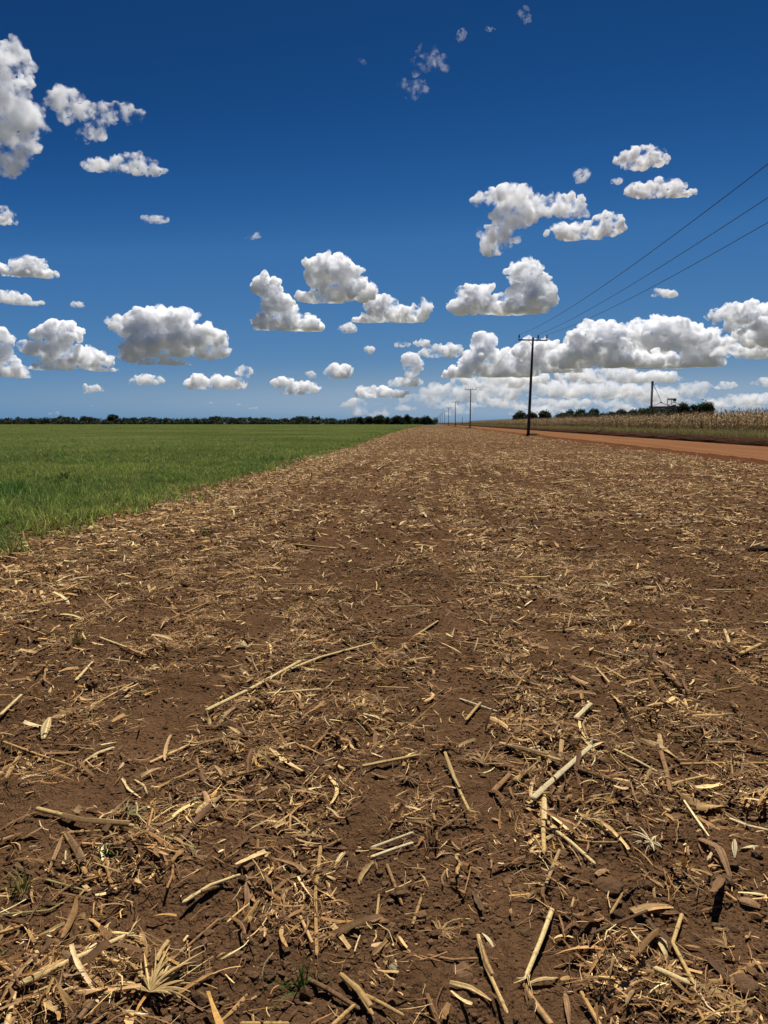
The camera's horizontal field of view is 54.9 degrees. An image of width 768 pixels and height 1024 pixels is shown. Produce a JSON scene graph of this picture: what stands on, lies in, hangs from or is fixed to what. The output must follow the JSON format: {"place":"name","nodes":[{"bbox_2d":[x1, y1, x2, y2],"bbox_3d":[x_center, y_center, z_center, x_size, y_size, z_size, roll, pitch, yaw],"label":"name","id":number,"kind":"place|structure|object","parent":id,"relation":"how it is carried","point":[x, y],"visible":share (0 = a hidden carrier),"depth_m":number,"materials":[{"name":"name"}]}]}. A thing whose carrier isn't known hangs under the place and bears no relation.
{"place":"outdoors","nodes":[
{"label":"outdoors","id":0,"kind":"place"},
{"bbox_2d":[0,424,422,555],"bbox_3d":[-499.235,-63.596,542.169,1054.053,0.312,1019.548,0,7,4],"label":"green field","id":1,"kind":"structure","parent":0,"point":[140,433],"depth_m":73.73,"materials":[{"name":"green plant"}]},
{"bbox_2d":[0,416,438,424],"bbox_3d":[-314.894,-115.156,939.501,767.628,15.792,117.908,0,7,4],"label":"treeline","id":2,"kind":"object","parent":1,"relation":"on","point":[225,420],"visible":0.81,"depth_m":895.06,"materials":[{"name":"green plant"}]},
{"bbox_2d":[372,414,385,424],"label":"tree","id":3,"kind":"object","parent":1,"relation":"on","point":[379,419],"visible":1,"depth_m":752.85,"materials":[{"name":"green plant"}]},
{"bbox_2d":[388,415,405,424],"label":"tree","id":4,"kind":"object","parent":1,"relation":"on","point":[397,420],"visible":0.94,"depth_m":742.10,"materials":[{"name":"green plant"}]},
{"bbox_2d":[47,423,444,425],"bbox_3d":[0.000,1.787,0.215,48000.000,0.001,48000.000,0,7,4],"label":"ground","id":5,"kind":"structure","parent":0,"point":[421,425],"depth_m":582.78,"materials":[{"name":"soil"}]},
{"bbox_2d":[418,415,433,424],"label":"tree","id":6,"kind":"object","parent":5,"relation":"on","point":[426,420],"visible":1,"depth_m":710.56,"materials":[{"name":"green plant"}]},
{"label":"utility pole","id":7,"kind":"object","parent":5,"relation":"on","visible":0},
{"bbox_2d":[503,222,767,376],"bbox_3d":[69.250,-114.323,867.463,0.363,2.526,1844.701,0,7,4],"label":"power wire","id":8,"kind":"object","parent":7,"relation":"attached to","point":[671,276],"visible":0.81,"depth_m":44.27,"materials":[{"name":"grey metal"}]},
{"bbox_2d":[0,426,767,1023],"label":"soil","id":9,"kind":"structure","parent":0,"point":[424,976],"depth_m":3.54,"materials":[{"name":"brown soil"}]},
{"bbox_2d":[0,861,50,897],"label":"grass tuft","id":10,"kind":"object","parent":9,"relation":"on","point":[24,886],"visible":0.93,"depth_m":2.57,"materials":[{"name":"plant"}]},
{"bbox_2d":[0,902,63,914],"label":"corn stalk","id":11,"kind":"object","parent":9,"relation":"on","point":[12,913],"visible":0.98,"depth_m":2.45,"materials":[{"name":"plant"}]},
{"bbox_2d":[3,741,74,766],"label":"corn stalk","id":12,"kind":"object","parent":9,"relation":"on","point":[35,753],"visible":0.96,"depth_m":3.57,"materials":[{"name":"plant"}]},
{"bbox_2d":[40,717,50,738],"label":"corn leaf","id":13,"kind":"object","parent":9,"relation":"on","point":[44,726],"visible":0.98,"depth_m":3.83,"materials":[{"name":"plant"}]},
{"bbox_2d":[48,835,62,871],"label":"corn leaf","id":14,"kind":"object","parent":9,"relation":"on","point":[57,849],"visible":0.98,"depth_m":2.75,"materials":[{"name":"plant"}]},
{"bbox_2d":[44,879,89,891],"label":"corn stalk","id":15,"kind":"object","parent":9,"relation":"on","point":[64,884],"visible":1,"depth_m":2.58,"materials":[{"name":"plant"}]},
{"bbox_2d":[63,831,87,874],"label":"corn stalk","id":16,"kind":"object","parent":9,"relation":"on","point":[68,838],"visible":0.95,"depth_m":2.77,"materials":[{"name":"plant"}]},
{"bbox_2d":[58,624,94,645],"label":"dry grass tuft","id":17,"kind":"object","parent":9,"relation":"on","point":[75,639],"visible":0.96,"depth_m":5.36,"materials":[{"name":"beige plant"}]},
{"bbox_2d":[35,806,134,827],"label":"corn stalk","id":18,"kind":"object","parent":9,"relation":"on","point":[120,823],"visible":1,"depth_m":2.95,"materials":[{"name":"plant"}]},
{"bbox_2d":[80,918,101,930],"bbox_3d":[-0.971,1.366,2.442,0.073,0.033,0.063,0,7,4],"label":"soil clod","id":19,"kind":"object","parent":9,"relation":"on","point":[91,924],"visible":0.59,"depth_m":2.44,"materials":[{"name":"brown soil"}]},
{"bbox_2d":[95,836,123,857],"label":"grass tuft","id":20,"kind":"object","parent":9,"relation":"on","point":[109,851],"visible":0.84,"depth_m":2.76,"materials":[{"name":"green plant"}]},
{"bbox_2d":[121,799,161,819],"bbox_3d":[-1.002,1.221,3.039,0.197,0.029,0.148,0,7,4],"label":"corn husk","id":21,"kind":"object","parent":9,"relation":"on","point":[133,809],"visible":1,"depth_m":3.03,"materials":[{"name":"plant"}]},
{"bbox_2d":[94,940,203,1004],"bbox_3d":[-0.651,1.332,2.175,0.296,0.044,0.309,0,7,4],"label":"dry grass tuft","id":22,"kind":"object","parent":9,"relation":"on","point":[155,982],"visible":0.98,"depth_m":2.12,"materials":[{"name":"plant"}]},
{"bbox_2d":[92,918,219,1023],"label":"corn stalk","id":23,"kind":"object","parent":9,"relation":"on","point":[167,963],"visible":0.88,"depth_m":2.11,"materials":[{"name":"plant"}]},
{"bbox_2d":[132,826,200,855],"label":"corn stalk","id":24,"kind":"object","parent":9,"relation":"on","point":[165,836],"visible":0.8,"depth_m":2.82,"materials":[{"name":"plant"}]},
{"bbox_2d":[150,792,183,813],"bbox_3d":[-0.920,1.238,3.139,0.167,0.026,0.165,-3,7,-21],"label":"corn husk","id":25,"kind":"object","parent":9,"relation":"on","point":[171,802],"visible":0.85,"depth_m":3.13,"materials":[{"name":"plant"}]},
{"bbox_2d":[195,793,224,813],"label":"corn leaf","id":26,"kind":"object","parent":9,"relation":"on","point":[201,806],"visible":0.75,"depth_m":3.10,"materials":[{"name":"plant"}]},
{"bbox_2d":[182,874,240,903],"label":"corn stalk","id":27,"kind":"object","parent":9,"relation":"on","point":[191,897],"visible":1,"depth_m":2.52,"materials":[{"name":"plant"}]},
{"bbox_2d":[202,731,245,745],"bbox_3d":[-0.808,1.133,3.706,0.223,0.024,0.183,2,7,16],"label":"corn husk","id":28,"kind":"object","parent":9,"relation":"on","point":[226,737],"visible":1,"depth_m":3.71,"materials":[{"name":"plant"}]},
{"bbox_2d":[244,870,253,913],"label":"corn leaf","id":29,"kind":"object","parent":9,"relation":"on","point":[246,893],"visible":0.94,"depth_m":2.54,"materials":[{"name":"plant"}]},
{"bbox_2d":[224,799,275,801],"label":"corn stalk","id":30,"kind":"object","parent":9,"relation":"on","point":[248,800],"visible":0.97,"depth_m":3.12,"materials":[{"name":"plant"}]},
{"bbox_2d":[205,660,301,711],"bbox_3d":[-0.764,1.044,4.485,0.044,0.066,0.855,4,8,32],"label":"corn stalk","id":31,"kind":"object","parent":9,"relation":"on","point":[220,703],"visible":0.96,"depth_m":4.39,"materials":[{"name":"plant"}]},
{"bbox_2d":[240,1021,289,1023],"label":"corn stalk","id":32,"kind":"object","parent":9,"relation":"on","point":[265,1022],"visible":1,"depth_m":1.98,"materials":[{"name":"plant"}]},
{"bbox_2d":[266,688,321,694],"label":"corn stalk","id":33,"kind":"object","parent":9,"relation":"on","point":[297,691],"visible":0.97,"depth_m":4.33,"materials":[{"name":"plant"}]},
{"bbox_2d":[275,805,316,837],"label":"corn stalk","id":34,"kind":"object","parent":9,"relation":"on","point":[293,817],"visible":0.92,"depth_m":3.04,"materials":[{"name":"plant"}]},
{"bbox_2d":[264,953,340,1008],"bbox_3d":[-0.261,1.353,2.127,0.225,0.085,0.162,-4,8,-32],"label":"grass tuft","id":35,"kind":"object","parent":9,"relation":"on","point":[301,983],"visible":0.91,"depth_m":2.15,"materials":[{"name":"green plant"}]},
{"bbox_2d":[313,845,322,954],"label":"corn stalk","id":36,"kind":"object","parent":9,"relation":"on","point":[314,899],"visible":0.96,"depth_m":2.52,"materials":[{"name":"plant"}]},
{"bbox_2d":[279,637,375,674],"bbox_3d":[-0.368,0.961,4.994,0.067,0.074,0.913,6,9,43],"label":"corn stalk","id":37,"kind":"object","parent":9,"relation":"on","point":[322,656],"visible":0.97,"depth_m":5.00,"materials":[{"name":"plant"}]},
{"bbox_2d":[307,977,359,1010],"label":"corn stalk","id":38,"kind":"object","parent":9,"relation":"on","point":[328,989],"visible":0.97,"depth_m":2.09,"materials":[{"name":"plant"}]},
{"bbox_2d":[331,1004,355,1023],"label":"corn stalk","id":39,"kind":"object","parent":9,"relation":"on","point":[346,1012],"visible":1,"depth_m":1.99,"materials":[{"name":"plant"}]},
{"bbox_2d":[339,972,373,1014],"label":"corn stalk","id":40,"kind":"object","parent":9,"relation":"on","point":[361,994],"visible":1,"depth_m":2.05,"materials":[{"name":"plant"}]},
{"bbox_2d":[0,427,767,1023],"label":"crop residue","id":41,"kind":"object","parent":9,"relation":"on","point":[180,573],"visible":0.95,"depth_m":4.32,"materials":[{"name":"plant"}]},
{"bbox_2d":[0,956,32,1001],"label":"corn leaf","id":42,"kind":"object","parent":41,"relation":"on","point":[19,971],"visible":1,"depth_m":2.10,"materials":[{"name":"plant"}]},
{"bbox_2d":[19,919,142,986],"bbox_3d":[-0.888,1.331,2.215,0.050,0.072,0.394,5,9,38],"label":"corn stalk","id":43,"kind":"object","parent":41,"relation":"on","point":[33,977],"visible":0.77,"depth_m":2.14,"materials":[{"name":"plant"}]},
{"bbox_2d":[273,858,313,884],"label":"corn leaf","id":44,"kind":"object","parent":41,"relation":"on","point":[301,869],"visible":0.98,"depth_m":2.68,"materials":[{"name":"plant"}]},
{"bbox_2d":[553,720,564,760],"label":"corn leaf","id":45,"kind":"object","parent":41,"relation":"on","point":[561,744],"visible":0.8,"depth_m":3.65,"materials":[{"name":"plant"}]},
{"bbox_2d":[530,735,593,800],"bbox_3d":[0.828,1.150,3.356,0.040,0.090,0.626,6,9,40],"label":"corn stalk","id":46,"kind":"object","parent":41,"relation":"on","point":[534,796],"visible":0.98,"depth_m":3.28,"materials":[{"name":"plant"}]},
{"bbox_2d":[366,994,403,1015],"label":"corn stalk","id":47,"kind":"object","parent":9,"relation":"on","point":[383,1004],"visible":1,"depth_m":1.99,"materials":[{"name":"plant"}]},
{"bbox_2d":[370,842,413,858],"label":"corn stalk","id":48,"kind":"object","parent":9,"relation":"on","point":[390,850],"visible":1,"depth_m":2.74,"materials":[{"name":"plant"}]},
{"bbox_2d":[370,832,413,848],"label":"corn stalk","id":49,"kind":"object","parent":9,"relation":"on","point":[392,840],"visible":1,"depth_m":2.80,"materials":[{"name":"plant"}]},
{"bbox_2d":[385,863,402,904],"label":"corn stalk","id":50,"kind":"object","parent":9,"relation":"on","point":[393,882],"visible":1,"depth_m":2.59,"materials":[{"name":"plant"}]},
{"bbox_2d":[362,748,427,767],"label":"corn stalk","id":51,"kind":"object","parent":9,"relation":"on","point":[386,761],"visible":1,"depth_m":3.46,"materials":[{"name":"plant"}]},
{"bbox_2d":[394,770,428,788],"bbox_3d":[0.117,1.198,3.324,0.148,0.023,0.196,-3,7,-21],"label":"corn husk","id":52,"kind":"object","parent":9,"relation":"on","point":[409,778],"visible":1,"depth_m":3.33,"materials":[{"name":"plant"}]},
{"bbox_2d":[424,819,446,847],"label":"dry grass tuft","id":53,"kind":"object","parent":9,"relation":"on","point":[430,840],"visible":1,"depth_m":2.82,"materials":[{"name":"beige plant"}]},
{"bbox_2d":[417,920,457,943],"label":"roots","id":54,"kind":"object","parent":9,"relation":"on","point":[444,930],"visible":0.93,"depth_m":2.37,"materials":[{"name":"plant"}]},
{"bbox_2d":[426,954,477,960],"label":"corn stalk","id":55,"kind":"object","parent":9,"relation":"on","point":[454,959],"visible":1,"depth_m":2.19,"materials":[{"name":"plant"}]},
{"bbox_2d":[451,961,472,976],"bbox_3d":[0.225,1.326,2.130,0.062,0.026,0.088,0,7,4],"label":"soil clod","id":56,"kind":"object","parent":9,"relation":"on","point":[464,972],"visible":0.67,"depth_m":2.13,"materials":[{"name":"brown soil"}]},
{"bbox_2d":[444,751,480,814],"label":"corn stalk","id":57,"kind":"object","parent":9,"relation":"on","point":[456,782],"visible":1,"depth_m":3.20,"materials":[{"name":"plant"}]},
{"bbox_2d":[450,980,491,1000],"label":"corn leaf","id":58,"kind":"object","parent":9,"relation":"on","point":[465,986],"visible":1,"depth_m":2.04,"materials":[{"name":"plant"}]},
{"bbox_2d":[459,743,513,765],"bbox_3d":[0.482,1.171,3.560,0.290,0.043,0.229,0,7,4],"label":"corn husk","id":59,"kind":"object","parent":9,"relation":"on","point":[479,759],"visible":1,"depth_m":3.52,"materials":[{"name":"plant"}]},
{"bbox_2d":[476,934,508,1013],"bbox_3d":[0.302,1.314,2.116,0.022,0.029,0.338,-1,7,-6],"label":"corn stalk","id":60,"kind":"object","parent":9,"relation":"on","point":[487,966],"visible":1,"depth_m":2.11,"materials":[{"name":"plant"}]},
{"bbox_2d":[491,772,512,792],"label":"corn stalk","id":61,"kind":"object","parent":9,"relation":"on","point":[502,782],"visible":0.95,"depth_m":3.29,"materials":[{"name":"plant"}]},
{"bbox_2d":[499,741,559,760],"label":"corn stalk","id":62,"kind":"object","parent":9,"relation":"on","point":[535,751],"visible":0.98,"depth_m":3.52,"materials":[{"name":"plant"}]},
{"bbox_2d":[518,334,547,434],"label":"utility pole","id":63,"kind":"object","parent":9,"relation":"on","point":[530,395],"visible":0.94,"depth_m":95.51,"materials":[{"name":"brown wood"}]},
{"bbox_2d":[461,197,767,401],"bbox_3d":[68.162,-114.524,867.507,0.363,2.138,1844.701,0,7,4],"label":"power wire","id":64,"kind":"object","parent":63,"relation":"attached to","point":[670,260],"visible":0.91,"depth_m":40.78,"materials":[{"name":"grey metal"}]},
{"bbox_2d":[476,164,767,384],"bbox_3d":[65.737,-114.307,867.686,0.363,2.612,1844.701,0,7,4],"label":"power wire","id":65,"kind":"object","parent":63,"relation":"attached to","point":[665,241],"visible":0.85,"depth_m":34.64,"materials":[{"name":"grey metal"}]},
{"bbox_2d":[514,908,554,993],"bbox_3d":[0.486,1.348,2.287,0.065,0.059,0.408,3,8,25],"label":"corn stalk","id":66,"kind":"object","parent":9,"relation":"on","point":[540,941],"visible":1,"depth_m":2.28,"materials":[{"name":"plant"}]},
{"bbox_2d":[522,983,553,1023],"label":"corn stalk","id":67,"kind":"object","parent":9,"relation":"on","point":[545,1017],"visible":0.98,"depth_m":2.03,"materials":[{"name":"plant"}]},
{"bbox_2d":[541,794,546,853],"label":"corn stalk","id":68,"kind":"object","parent":9,"relation":"on","point":[543,817],"visible":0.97,"depth_m":2.97,"materials":[{"name":"plant"}]},
{"bbox_2d":[563,991,570,1023],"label":"corn leaf","id":69,"kind":"object","parent":9,"relation":"on","point":[567,1005],"visible":1,"depth_m":2.05,"materials":[{"name":"plant"}]},
{"bbox_2d":[550,826,595,863],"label":"corn stalk","id":70,"kind":"object","parent":9,"relation":"on","point":[573,844],"visible":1,"depth_m":2.81,"materials":[{"name":"plant"}]},
{"bbox_2d":[573,702,592,720],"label":"corn stalk","id":71,"kind":"object","parent":9,"relation":"on","point":[583,710],"visible":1,"depth_m":4.06,"materials":[{"name":"plant"}]},
{"bbox_2d":[571,839,617,842],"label":"corn stalk","id":72,"kind":"object","parent":9,"relation":"on","point":[581,840],"visible":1,"depth_m":2.83,"materials":[{"name":"plant"}]},
{"bbox_2d":[579,807,613,826],"bbox_3d":[0.878,1.236,2.981,0.131,0.038,0.165,-2,7,-13],"label":"corn husk","id":73,"kind":"object","parent":9,"relation":"on","point":[588,818],"visible":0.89,"depth_m":2.99,"materials":[{"name":"plant"}]},
{"bbox_2d":[578,768,630,787],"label":"corn stalk","id":74,"kind":"object","parent":9,"relation":"on","point":[600,776],"visible":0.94,"depth_m":3.26,"materials":[{"name":"plant"}]},
{"bbox_2d":[593,876,622,896],"bbox_3d":[0.766,1.282,2.524,0.094,0.047,0.090,4,8,29],"label":"soil clod","id":75,"kind":"object","parent":9,"relation":"on","point":[613,886],"visible":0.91,"depth_m":2.51,"materials":[{"name":"brown soil"}]},
{"bbox_2d":[613,749,671,777],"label":"corn stalk","id":76,"kind":"object","parent":9,"relation":"on","point":[636,760],"visible":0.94,"depth_m":3.45,"materials":[{"name":"plant"}]},
{"bbox_2d":[633,827,664,852],"bbox_3d":[0.993,1.231,2.781,0.119,0.026,0.198,0,7,4],"label":"corn husk","id":77,"kind":"object","parent":9,"relation":"on","point":[650,841],"visible":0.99,"depth_m":2.78,"materials":[{"name":"plant"}]},
{"bbox_2d":[629,903,672,913],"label":"corn leaf","id":78,"kind":"object","parent":9,"relation":"on","point":[644,906],"visible":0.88,"depth_m":2.44,"materials":[{"name":"plant"}]},
{"bbox_2d":[640,738,681,762],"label":"corn leaf","id":79,"kind":"object","parent":9,"relation":"on","point":[649,742],"visible":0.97,"depth_m":3.69,"materials":[{"name":"plant"}]},
{"bbox_2d":[657,934,667,962],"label":"corn leaf","id":80,"kind":"object","parent":9,"relation":"on","point":[664,947],"visible":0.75,"depth_m":2.28,"materials":[{"name":"plant"}]},
{"bbox_2d":[644,645,682,687],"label":"corn stalk","id":81,"kind":"object","parent":9,"relation":"on","point":[666,672],"visible":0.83,"depth_m":4.66,"materials":[{"name":"plant"}]},
{"bbox_2d":[658,750,672,792],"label":"corn stalk","id":82,"kind":"object","parent":9,"relation":"on","point":[664,765],"visible":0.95,"depth_m":3.40,"materials":[{"name":"plant"}]},
{"bbox_2d":[653,966,689,985],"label":"corn stalk","id":83,"kind":"object","parent":9,"relation":"on","point":[664,972],"visible":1,"depth_m":2.09,"materials":[{"name":"plant"}]},
{"bbox_2d":[671,913,694,983],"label":"corn stalk","id":84,"kind":"object","parent":9,"relation":"on","point":[673,940],"visible":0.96,"depth_m":2.26,"materials":[{"name":"plant"}]},
{"bbox_2d":[674,793,726,810],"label":"corn leaf","id":85,"kind":"object","parent":9,"relation":"on","point":[699,805],"visible":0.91,"depth_m":3.13,"materials":[{"name":"plant"}]},
{"bbox_2d":[704,928,731,948],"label":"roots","id":86,"kind":"object","parent":9,"relation":"on","point":[724,942],"visible":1,"depth_m":2.29,"materials":[{"name":"plant"}]},
{"bbox_2d":[705,872,734,888],"bbox_3d":[1.184,1.302,2.607,0.095,0.042,0.084,0,7,4],"label":"soil clod","id":87,"kind":"object","parent":9,"relation":"on","point":[728,883],"visible":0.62,"depth_m":2.60,"materials":[{"name":"brown soil"}]},
{"bbox_2d":[698,838,731,877],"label":"corn leaf","id":88,"kind":"object","parent":87,"relation":"on","point":[721,853],"visible":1,"depth_m":2.70,"materials":[{"name":"plant"}]},
{"bbox_2d":[680,761,767,765],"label":"corn stalk","id":89,"kind":"object","parent":9,"relation":"on","point":[712,763],"visible":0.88,"depth_m":3.49,"materials":[{"name":"plant"}]},
{"bbox_2d":[720,784,766,806],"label":"corn stalk","id":90,"kind":"object","parent":9,"relation":"on","point":[738,797],"visible":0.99,"depth_m":3.17,"materials":[{"name":"plant"}]},
{"bbox_2d":[732,973,759,996],"bbox_3d":[1.031,1.347,2.106,0.074,0.034,0.087,0,7,4],"label":"soil clod","id":91,"kind":"object","parent":9,"relation":"on","point":[743,982],"visible":0.99,"depth_m":2.09,"materials":[{"name":"brown soil"}]},
{"bbox_2d":[729,818,767,830],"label":"corn stalk","id":92,"kind":"object","parent":9,"relation":"on","point":[746,824],"visible":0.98,"depth_m":2.97,"materials":[{"name":"plant"}]},
{"bbox_2d":[739,897,759,907],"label":"corn leaf","id":93,"kind":"object","parent":9,"relation":"on","point":[749,901],"visible":1,"depth_m":2.48,"materials":[{"name":"plant"}]},
{"bbox_2d":[738,643,761,654],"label":"corn stalk","id":94,"kind":"object","parent":9,"relation":"on","point":[745,651],"visible":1,"depth_m":5.14,"materials":[{"name":"plant"}]},
{"bbox_2d":[747,544,767,551],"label":"soil clod","id":95,"kind":"object","parent":9,"relation":"on","point":[759,548],"visible":0.81,"depth_m":9.19,"materials":[{"name":"brown soil"}]},
{"bbox_2d":[0,0,767,422],"label":"sky","id":96,"kind":"structure","parent":0,"point":[274,209],"materials":[{"name":"blue"}]},
{"bbox_2d":[441,424,767,460],"bbox_3d":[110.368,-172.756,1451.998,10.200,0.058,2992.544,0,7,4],"label":"dirt road","id":97,"kind":"structure","parent":0,"point":[754,452],"depth_m":58.34,"materials":[{"name":"brown soil"}]},
{"bbox_2d":[446,423,767,437],"bbox_3d":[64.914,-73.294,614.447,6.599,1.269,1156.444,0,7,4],"label":"verge grass","id":98,"kind":"structure","parent":0,"point":[730,432],"depth_m":77.43,"materials":[{"name":"green plant"}]},
{"bbox_2d":[449,424,767,446],"bbox_3d":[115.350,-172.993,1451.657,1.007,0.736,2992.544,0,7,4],"label":"earth bank","id":99,"kind":"structure","parent":0,"point":[731,440],"depth_m":74.62,"materials":[{"name":"soil"}]},
{"bbox_3d":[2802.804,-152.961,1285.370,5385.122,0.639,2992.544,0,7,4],"label":"cornfield ground","id":100,"kind":"structure","parent":0,"visible":0},
{"bbox_2d":[512,410,526,419],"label":"tree","id":101,"kind":"object","parent":100,"relation":"on","point":[518,415],"visible":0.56,"depth_m":489.88,"materials":[{"name":"green plant"}]},
{"bbox_2d":[537,409,551,418],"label":"tree","id":102,"kind":"object","parent":100,"relation":"on","point":[546,414],"visible":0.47,"depth_m":487.09,"materials":[{"name":"green plant"}]},
{"bbox_2d":[441,407,766,431],"bbox_3d":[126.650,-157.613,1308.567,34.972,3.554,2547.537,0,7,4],"label":"corn stand","id":103,"kind":"object","parent":100,"relation":"on","point":[689,420],"visible":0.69,"depth_m":104.46,"materials":[{"name":"beige plant"}]},
{"bbox_2d":[556,407,677,417],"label":"scrub","id":104,"kind":"object","parent":100,"relation":"on","point":[661,410],"visible":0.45,"depth_m":462.54,"materials":[{"name":"green plant"}]},
{"bbox_2d":[676,402,690,414],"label":"tree","id":105,"kind":"object","parent":100,"relation":"on","point":[682,406],"visible":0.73,"depth_m":414.68,"materials":[{"name":"green plant"}]},
{"bbox_2d":[696,399,715,414],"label":"tree","id":106,"kind":"object","parent":100,"relation":"on","point":[706,406],"visible":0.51,"depth_m":404.38,"materials":[{"name":"green plant"}]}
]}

